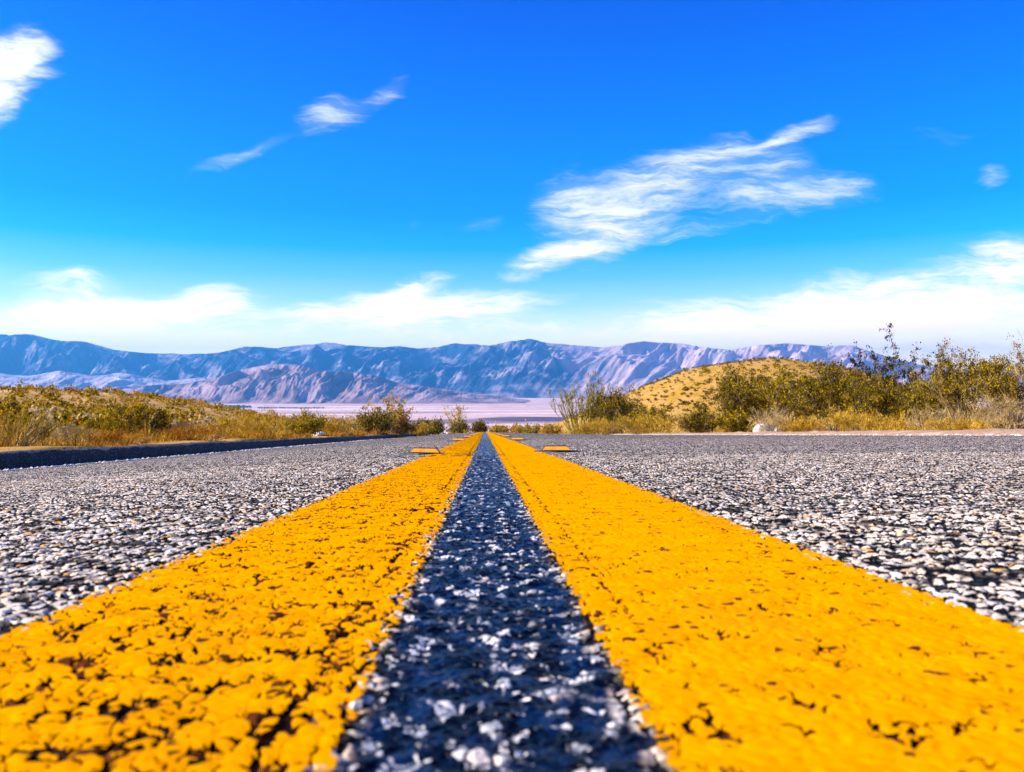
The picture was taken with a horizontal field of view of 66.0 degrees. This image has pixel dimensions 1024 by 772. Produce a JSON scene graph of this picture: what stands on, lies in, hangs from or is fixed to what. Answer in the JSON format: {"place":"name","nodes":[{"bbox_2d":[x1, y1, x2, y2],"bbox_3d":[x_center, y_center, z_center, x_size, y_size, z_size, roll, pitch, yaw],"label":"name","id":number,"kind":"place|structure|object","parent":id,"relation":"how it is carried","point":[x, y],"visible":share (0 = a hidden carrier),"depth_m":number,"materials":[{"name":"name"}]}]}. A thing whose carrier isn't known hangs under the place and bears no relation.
{"place":"outdoors","nodes":[
{"label":"outdoors","id":0,"kind":"place"},
{"bbox_2d":[0,371,208,390],"bbox_3d":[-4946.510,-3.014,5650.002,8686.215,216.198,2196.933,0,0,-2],"label":"foothills","id":1,"kind":"structure","parent":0,"point":[61,379],"depth_m":5281.19,"materials":[{"name":"purple stone"}]},
{"bbox_2d":[199,414,210,421],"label":"bank shrub","id":2,"kind":"object","parent":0,"point":[206,419],"visible":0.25,"depth_m":25.48,"materials":[{"name":"plant"}]},
{"bbox_2d":[78,364,530,403],"bbox_3d":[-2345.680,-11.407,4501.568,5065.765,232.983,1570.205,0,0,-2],"label":"lilac hills","id":3,"kind":"structure","parent":0,"point":[282,384],"depth_m":4004.22,"materials":[{"name":"purple stone"}]},
{"bbox_2d":[0,432,1023,771],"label":"road","id":4,"kind":"structure","parent":0,"point":[492,656],"depth_m":0.54,"materials":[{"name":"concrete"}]},
{"bbox_2d":[6,442,341,470],"bbox_3d":[-3.757,0.788,8.827,0.092,1.464,25.900,0,0,-2],"label":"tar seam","id":5,"kind":"object","parent":4,"relation":"on","point":[139,459],"visible":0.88,"depth_m":7.69,"materials":[{"name":"black asphalt"}]},
{"bbox_2d":[0,436,412,470],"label":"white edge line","id":6,"kind":"object","parent":4,"relation":"on","point":[133,459],"visible":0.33,"depth_m":7.57,"materials":[{"name":"paint"}]},
{"bbox_2d":[0,434,427,469],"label":"kerb","id":7,"kind":"structure","parent":4,"relation":"on","point":[18,459],"depth_m":9.10,"materials":[{"name":"concrete"}]},
{"bbox_2d":[0,432,483,771],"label":"yellow line","id":8,"kind":"object","parent":4,"relation":"on","point":[230,703],"visible":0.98,"depth_m":0.32,"materials":[{"name":"paint"}]},
{"bbox_2d":[403,447,446,454],"bbox_3d":[-0.318,0.245,2.958,0.189,0.030,0.151,1,-3,-2],"label":"road marker","id":9,"kind":"object","parent":4,"relation":"on","point":[423,450],"visible":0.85,"depth_m":2.92,"materials":[{"name":"plastic"}]},
{"bbox_2d":[449,438,464,440],"bbox_3d":[-0.442,0.451,6.606,0.189,0.030,0.151,1,-3,-2],"label":"road marker","id":10,"kind":"object","parent":4,"relation":"on","point":[457,439],"visible":0.81,"depth_m":6.57,"materials":[{"name":"orange"}]},
{"bbox_2d":[3,434,1022,470],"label":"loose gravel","id":11,"kind":"structure","parent":4,"relation":"on","point":[21,468],"depth_m":9.56,"materials":[{"name":"grey gravel"}]},
{"bbox_2d":[510,437,523,439],"bbox_3d":[0.051,0.451,6.703,0.189,0.030,0.151,0,-3,-2],"label":"road marker","id":12,"kind":"object","parent":4,"relation":"on","point":[516,438],"visible":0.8,"depth_m":6.67,"materials":[{"name":"yellow plastic"}]},
{"bbox_2d":[534,445,579,452],"bbox_3d":[0.175,0.245,3.055,0.189,0.030,0.151,0,-3,-2],"label":"road marker","id":13,"kind":"object","parent":4,"relation":"on","point":[555,448],"visible":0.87,"depth_m":3.02,"materials":[{"name":"yellow plastic"}]},
{"bbox_2d":[486,432,1023,771],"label":"yellow line","id":14,"kind":"object","parent":4,"relation":"on","point":[841,742],"visible":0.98,"depth_m":0.31,"materials":[{"name":"paint"}]},
{"bbox_2d":[0,334,1023,397],"bbox_3d":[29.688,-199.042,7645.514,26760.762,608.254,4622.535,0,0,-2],"label":"mountains","id":15,"kind":"structure","parent":0,"point":[529,368],"depth_m":6444.94,"materials":[{"name":"stone"}]},
{"bbox_2d":[0,359,1023,451],"bbox_3d":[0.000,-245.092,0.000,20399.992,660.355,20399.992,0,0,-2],"label":"ground","id":16,"kind":"structure","parent":0,"point":[535,410],"depth_m":135.57,"materials":[{"name":"beige sand"}]},
{"bbox_2d":[0,408,7,417],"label":"bank shrub","id":17,"kind":"object","parent":16,"relation":"on","point":[1,410],"visible":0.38,"depth_m":19.32,"materials":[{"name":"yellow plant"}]},
{"bbox_2d":[0,398,21,412],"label":"bank shrub","id":18,"kind":"object","parent":16,"relation":"on","point":[12,405],"visible":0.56,"depth_m":21.80,"materials":[{"name":"green plant"}]},
{"bbox_2d":[4,408,37,420],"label":"bank shrub","id":19,"kind":"object","parent":16,"relation":"on","point":[29,413],"visible":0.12,"depth_m":18.86,"materials":[{"name":"green plant"}]},
{"bbox_2d":[0,402,61,446],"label":"broom shrub","id":20,"kind":"object","parent":16,"relation":"on","point":[22,422],"visible":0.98,"depth_m":8.55,"materials":[{"name":"yellow plant"}]},
{"bbox_2d":[30,405,47,413],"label":"bank shrub","id":21,"kind":"object","parent":16,"relation":"on","point":[38,410],"visible":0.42,"depth_m":22.59,"materials":[{"name":"plant"}]},
{"bbox_2d":[36,418,59,426],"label":"bank shrub","id":22,"kind":"object","parent":16,"relation":"on","point":[57,423],"visible":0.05,"depth_m":15.11,"materials":[{"name":"plant"}]},
{"bbox_2d":[36,410,62,419],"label":"bank shrub","id":23,"kind":"object","parent":16,"relation":"on","point":[50,415],"visible":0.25,"depth_m":19.23,"materials":[{"name":"plant"}]},
{"bbox_2d":[48,406,63,412],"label":"bank shrub","id":24,"kind":"object","parent":16,"relation":"on","point":[58,409],"visible":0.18,"depth_m":23.46,"materials":[{"name":"plant"}]},
{"bbox_2d":[52,410,76,418],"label":"bank shrub","id":25,"kind":"object","parent":16,"relation":"on","point":[57,415],"visible":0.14,"depth_m":19.61,"materials":[{"name":"green plant"}]},
{"bbox_2d":[41,411,93,434],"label":"bank shrub","id":26,"kind":"object","parent":16,"relation":"on","point":[64,417],"visible":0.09,"depth_m":15.15,"materials":[{"name":"green plant"}]},
{"bbox_2d":[39,421,101,445],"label":"dead shrub","id":27,"kind":"object","parent":16,"relation":"on","point":[63,431],"visible":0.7,"depth_m":9.82,"materials":[{"name":"brown plant"}]},
{"bbox_2d":[60,407,84,416],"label":"bank shrub","id":28,"kind":"object","parent":16,"relation":"on","point":[74,411],"visible":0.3,"depth_m":22.37,"materials":[{"name":"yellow plant"}]},
{"bbox_2d":[65,416,80,423],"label":"bank shrub","id":29,"kind":"object","parent":16,"relation":"on","point":[71,419],"visible":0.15,"depth_m":17.82,"materials":[{"name":"orange plant"}]},
{"bbox_2d":[71,412,98,419],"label":"bank shrub","id":30,"kind":"object","parent":16,"relation":"on","point":[84,414],"visible":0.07,"depth_m":19.93,"materials":[{"name":"plant"}]},
{"bbox_2d":[89,408,104,415],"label":"bank shrub","id":31,"kind":"object","parent":16,"relation":"on","point":[97,413],"visible":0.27,"depth_m":23.45,"materials":[{"name":"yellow plant"}]},
{"bbox_2d":[71,412,123,442],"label":"bush","id":32,"kind":"object","parent":16,"relation":"on","point":[106,421],"visible":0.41,"depth_m":10.89,"materials":[{"name":"green plant"}]},
{"bbox_2d":[84,425,153,444],"bbox_3d":[-5.181,0.656,10.463,0.870,0.296,0.845,0,0,-17],"label":"grass mound","id":33,"kind":"object","parent":16,"relation":"on","point":[126,436],"depth_m":10.33,"materials":[{"name":"plant"}]},
{"bbox_2d":[91,397,176,439],"bbox_3d":[-6.182,0.561,13.030,1.216,0.778,1.080,0,0,-2],"label":"creosote bush","id":34,"kind":"object","parent":16,"relation":"on","point":[142,418],"visible":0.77,"depth_m":12.99,"materials":[{"name":"green plant"}]},
{"bbox_2d":[0,379,352,431],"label":"bank brush","id":35,"kind":"object","parent":16,"relation":"on","point":[57,403],"visible":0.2,"depth_m":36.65,"materials":[{"name":"green plant"}]},
{"bbox_2d":[158,418,203,438],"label":"dead shrub","id":36,"kind":"object","parent":16,"relation":"on","point":[182,423],"visible":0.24,"depth_m":13.44,"materials":[{"name":"brown plant"}]},
{"bbox_2d":[147,420,234,440],"bbox_3d":[-5.293,0.738,13.030,1.327,0.380,1.429,0,0,37],"label":"grass mound","id":37,"kind":"object","parent":16,"relation":"on","point":[179,430],"depth_m":12.82,"materials":[{"name":"plant"}]},
{"bbox_2d":[0,406,386,446],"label":"golden grass","id":38,"kind":"structure","parent":16,"relation":"on","point":[27,442],"depth_m":11.94,"materials":[{"name":"plant"}]},
{"bbox_2d":[0,428,407,446],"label":"dry grass","id":39,"kind":"structure","parent":16,"relation":"on","point":[260,435],"depth_m":13.19,"materials":[{"name":"yellow plant"}]},
{"bbox_2d":[210,407,298,436],"bbox_3d":[-5.659,0.806,17.434,1.871,0.821,1.962,0,0,-2],"label":"grass mound","id":40,"kind":"object","parent":16,"relation":"on","point":[250,421],"depth_m":17.35,"materials":[{"name":"plant"}]},
{"bbox_2d":[220,405,323,407],"bbox_3d":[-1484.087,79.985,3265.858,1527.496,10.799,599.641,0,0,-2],"label":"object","id":41,"kind":"structure","parent":16,"relation":"on","point":[246,406],"depth_m":3012.32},
{"bbox_2d":[282,408,328,435],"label":"yellow bush","id":42,"kind":"object","parent":16,"relation":"on","point":[306,423],"visible":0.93,"depth_m":20.34,"materials":[{"name":"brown plant"}]},
{"bbox_2d":[311,432,325,435],"bbox_3d":[-5.867,1.488,24.034,0.419,0.200,0.392,0,0,34],"label":"boulder","id":43,"kind":"object","parent":16,"relation":"on","point":[320,434],"visible":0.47,"depth_m":23.88,"materials":[{"name":"stone"}]},
{"bbox_2d":[314,412,361,434],"bbox_3d":[-5.848,1.247,25.984,1.864,0.872,1.972,0,0,-2],"label":"grass mound","id":44,"kind":"object","parent":16,"relation":"on","point":[334,426],"depth_m":25.85,"materials":[{"name":"plant"}]},
{"bbox_2d":[339,406,401,432],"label":"creosote bush","id":45,"kind":"object","parent":16,"relation":"on","point":[381,421],"visible":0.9,"depth_m":33.45,"materials":[{"name":"green plant"}]},
{"bbox_2d":[360,391,408,434],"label":"dead stalks","id":46,"kind":"object","parent":16,"relation":"on","point":[399,413],"visible":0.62,"depth_m":34.82,"materials":[{"name":"plant"}]},
{"bbox_2d":[384,404,422,437],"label":"bush","id":47,"kind":"object","parent":16,"relation":"on","point":[403,427],"visible":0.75,"depth_m":35.88,"materials":[{"name":"plant"}]},
{"bbox_2d":[408,420,433,435],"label":"bush","id":48,"kind":"object","parent":16,"relation":"on","point":[422,429],"depth_m":45.63,"materials":[{"name":"plant"}]},
{"bbox_2d":[414,417,435,434],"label":"bush","id":49,"kind":"object","parent":16,"relation":"on","point":[431,423],"visible":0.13,"depth_m":65.91,"materials":[{"name":"green plant"}]},
{"bbox_2d":[429,415,446,434],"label":"bush","id":50,"kind":"object","parent":16,"relation":"on","point":[439,427],"visible":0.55,"depth_m":69.73,"materials":[{"name":"green plant"}]},
{"bbox_2d":[442,403,468,426],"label":"dead shrub","id":51,"kind":"object","parent":16,"relation":"on","point":[459,411],"visible":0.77,"depth_m":75.86,"materials":[{"name":"beige plant"}]},
{"bbox_2d":[446,419,470,433],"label":"bush","id":52,"kind":"object","parent":16,"relation":"on","point":[458,427],"visible":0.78,"depth_m":74.62,"materials":[{"name":"green plant"}]},
{"bbox_2d":[468,418,488,432],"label":"bush","id":53,"kind":"object","parent":16,"relation":"on","point":[480,426],"visible":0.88,"depth_m":77.62,"materials":[{"name":"green plant"}]},
{"bbox_2d":[487,421,510,432],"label":"bush","id":54,"kind":"object","parent":16,"relation":"on","point":[500,428],"visible":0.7,"depth_m":79.72,"materials":[{"name":"green plant"}]},
{"bbox_2d":[430,428,568,434],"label":"grass","id":55,"kind":"structure","parent":16,"relation":"on","point":[465,431],"depth_m":64.27,"materials":[{"name":"plant"}]},
{"bbox_2d":[508,422,524,432],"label":"bush","id":56,"kind":"object","parent":16,"relation":"on","point":[515,428],"visible":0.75,"depth_m":73.65,"materials":[{"name":"green plant"}]},
{"bbox_2d":[519,419,541,433],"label":"bush","id":57,"kind":"object","parent":16,"relation":"on","point":[527,428],"visible":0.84,"depth_m":67.59,"materials":[{"name":"green plant"}]},
{"bbox_2d":[538,418,563,433],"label":"bush","id":58,"kind":"object","parent":16,"relation":"on","point":[547,428],"visible":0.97,"depth_m":61.66,"materials":[{"name":"yellow plant"}]},
{"bbox_2d":[548,371,610,433],"bbox_3d":[3.258,0.833,37.898,3.086,3.333,3.020,0,0,-2],"label":"broom shrub","id":59,"kind":"object","parent":16,"relation":"on","point":[569,397],"visible":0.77,"depth_m":37.99,"materials":[{"name":"green plant"}]},
{"bbox_2d":[570,415,621,434],"bbox_3d":[3.434,1.682,32.981,2.384,1.003,2.554,0,0,-2],"label":"grass mound","id":60,"kind":"object","parent":16,"relation":"on","point":[597,428],"depth_m":32.65,"materials":[{"name":"plant"}]},
{"bbox_2d":[579,382,640,433],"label":"creosote bush","id":61,"kind":"object","parent":16,"relation":"on","point":[611,405],"visible":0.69,"depth_m":36.59,"materials":[{"name":"green plant"}]},
{"bbox_2d":[611,384,642,432],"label":"dead stalks","id":62,"kind":"object","parent":16,"relation":"on","point":[636,400],"visible":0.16,"depth_m":38.65,"materials":[{"name":"brown plant"}]},
{"bbox_2d":[624,403,676,432],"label":"bush","id":63,"kind":"object","parent":16,"relation":"on","point":[653,411],"visible":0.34,"depth_m":35.72,"materials":[{"name":"green plant"}]},
{"bbox_2d":[605,404,708,434],"bbox_3d":[4.972,1.148,27.047,3.572,1.109,3.520,0,0,37],"label":"grass mound","id":64,"kind":"object","parent":16,"relation":"on","point":[639,423],"depth_m":26.60,"materials":[{"name":"plant"}]},
{"bbox_2d":[680,401,690,404],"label":"hill shrub","id":65,"kind":"object","parent":16,"relation":"on","point":[683,402],"visible":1,"depth_m":119.96,"materials":[{"name":"green plant"}]},
{"bbox_2d":[673,406,720,432],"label":"bush","id":66,"kind":"object","parent":16,"relation":"on","point":[696,422],"visible":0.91,"depth_m":24.78,"materials":[{"name":"green plant"}]},
{"bbox_2d":[714,406,755,431],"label":"bush","id":67,"kind":"object","parent":16,"relation":"on","point":[735,422],"visible":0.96,"depth_m":19.31,"materials":[{"name":"green plant"}]},
{"bbox_2d":[697,364,782,427],"bbox_3d":[6.274,0.326,21.904,2.294,2.098,2.338,0,0,-26],"label":"creosote bush","id":68,"kind":"object","parent":16,"relation":"on","point":[731,392],"visible":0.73,"depth_m":21.65,"materials":[{"name":"green plant"}]},
{"bbox_2d":[753,423,773,431],"bbox_3d":[5.607,1.014,17.612,0.456,0.383,0.312,0,0,-2],"label":"boulder","id":69,"kind":"object","parent":16,"relation":"on","point":[758,427],"visible":0.43,"depth_m":17.48,"materials":[{"name":"stone"}]},
{"bbox_2d":[748,402,793,431],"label":"dead shrub","id":70,"kind":"object","parent":16,"relation":"on","point":[775,417],"visible":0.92,"depth_m":17.43,"materials":[{"name":"beige plant"}]},
{"bbox_2d":[737,356,817,429],"bbox_3d":[7.315,0.215,21.094,2.428,2.040,2.294,0,0,-2],"label":"creosote bush","id":71,"kind":"object","parent":16,"relation":"on","point":[772,397],"visible":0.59,"depth_m":20.81,"materials":[{"name":"green plant"}]},
{"bbox_2d":[569,356,999,417],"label":"hill brush","id":72,"kind":"object","parent":16,"relation":"on","point":[703,366],"visible":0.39,"depth_m":136.62,"materials":[{"name":"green plant"}]},
{"bbox_2d":[558,417,1020,433],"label":"roadside grass","id":73,"kind":"structure","parent":16,"relation":"on","point":[719,430],"depth_m":17.22,"materials":[{"name":"plant"}]},
{"bbox_2d":[779,413,828,431],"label":"grass mound","id":74,"kind":"object","parent":16,"relation":"on","point":[803,425],"depth_m":16.32,"materials":[{"name":"plant"}]},
{"bbox_2d":[809,343,843,430],"bbox_3d":[7.529,0.058,18.857,0.914,2.148,1.035,0,0,30],"label":"airy creosote","id":75,"kind":"object","parent":16,"relation":"on","point":[819,364],"visible":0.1,"depth_m":18.83,"materials":[{"name":"green plant"}]},
{"bbox_2d":[783,359,870,430],"bbox_3d":[7.321,0.215,17.976,2.089,1.762,2.083,0,0,35],"label":"creosote bush","id":76,"kind":"object","parent":16,"relation":"on","point":[819,395],"visible":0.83,"depth_m":17.96,"materials":[{"name":"green plant"}]},
{"bbox_2d":[826,339,865,415],"bbox_3d":[8.028,0.001,19.128,0.882,2.243,1.280,0,0,9],"label":"airy creosote","id":77,"kind":"object","parent":16,"relation":"on","point":[841,365],"visible":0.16,"depth_m":18.88,"materials":[{"name":"green plant"}]},
{"bbox_2d":[825,404,913,430],"bbox_3d":[6.181,0.576,13.670,1.429,0.557,1.429,0,0,28],"label":"grass mound","id":78,"kind":"object","parent":16,"relation":"on","point":[866,421],"depth_m":13.58,"materials":[{"name":"plant"}]},
{"bbox_2d":[838,371,918,426],"bbox_3d":[7.330,0.316,15.506,1.601,1.257,1.523,0,0,-17],"label":"creosote bush","id":79,"kind":"object","parent":16,"relation":"on","point":[873,396],"visible":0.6,"depth_m":15.36,"materials":[{"name":"green plant"}]},
{"bbox_2d":[842,323,943,420],"bbox_3d":[8.247,-0.193,17.126,2.138,2.367,1.392,0,0,21],"label":"airy creosote","id":80,"kind":"object","parent":16,"relation":"on","point":[889,364],"visible":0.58,"depth_m":17.09,"materials":[{"name":"green plant"}]},
{"bbox_2d":[887,351,932,421],"bbox_3d":[8.100,0.082,16.057,0.970,1.690,0.672,0,0,31],"label":"airy creosote","id":81,"kind":"object","parent":16,"relation":"on","point":[920,372],"visible":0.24,"depth_m":15.97,"materials":[{"name":"green plant"}]},
{"bbox_2d":[889,371,947,429],"bbox_3d":[7.550,0.292,14.520,1.050,1.152,1.315,0,0,-2],"label":"creosote bush","id":82,"kind":"object","parent":16,"relation":"on","point":[917,403],"visible":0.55,"depth_m":14.40,"materials":[{"name":"green plant"}]},
{"bbox_2d":[902,400,977,430],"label":"dead shrub","id":83,"kind":"object","parent":16,"relation":"on","point":[909,424],"visible":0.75,"depth_m":11.75,"materials":[{"name":"beige plant"}]},
{"bbox_2d":[909,347,978,418],"bbox_3d":[8.333,0.043,14.920,1.202,1.651,1.058,0,0,-2],"label":"airy creosote","id":84,"kind":"object","parent":16,"relation":"on","point":[926,366],"visible":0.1,"depth_m":15.07,"materials":[{"name":"green plant"}]},
{"bbox_2d":[921,414,993,430],"bbox_3d":[6.456,0.529,11.284,0.917,0.329,1.020,0,0,-2],"label":"grass mound","id":85,"kind":"object","parent":16,"relation":"on","point":[967,425],"depth_m":11.18,"materials":[{"name":"plant"}]},
{"bbox_2d":[911,337,1021,427],"bbox_3d":[7.450,-0.053,12.992,1.568,1.642,1.861,0,0,27],"label":"twiggy bush","id":86,"kind":"object","parent":16,"relation":"on","point":[948,390],"visible":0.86,"depth_m":12.96,"materials":[{"name":"green plant"}]},
{"bbox_2d":[949,334,1023,428],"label":"twiggy bush","id":87,"kind":"object","parent":16,"relation":"on","point":[994,390],"visible":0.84,"depth_m":12.37,"materials":[{"name":"green plant"}]},
{"bbox_2d":[968,390,1023,428],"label":"dead shrub","id":88,"kind":"object","parent":16,"relation":"on","point":[991,414],"visible":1,"depth_m":10.59,"materials":[{"name":"beige plant"}]},
{"bbox_2d":[1000,330,1023,421],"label":"dead stalks","id":89,"kind":"object","parent":16,"relation":"on","point":[1017,367],"visible":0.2,"depth_m":13.54,"materials":[{"name":"brown plant"}]},
{"bbox_2d":[0,0,1023,369],"label":"sky","id":90,"kind":"structure","parent":0,"point":[177,176],"materials":[{"name":"blue"}]},
{"bbox_2d":[596,428,1023,435],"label":"dirt shoulder","id":91,"kind":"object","parent":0,"point":[994,432],"visible":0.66,"depth_m":10.28}
]}

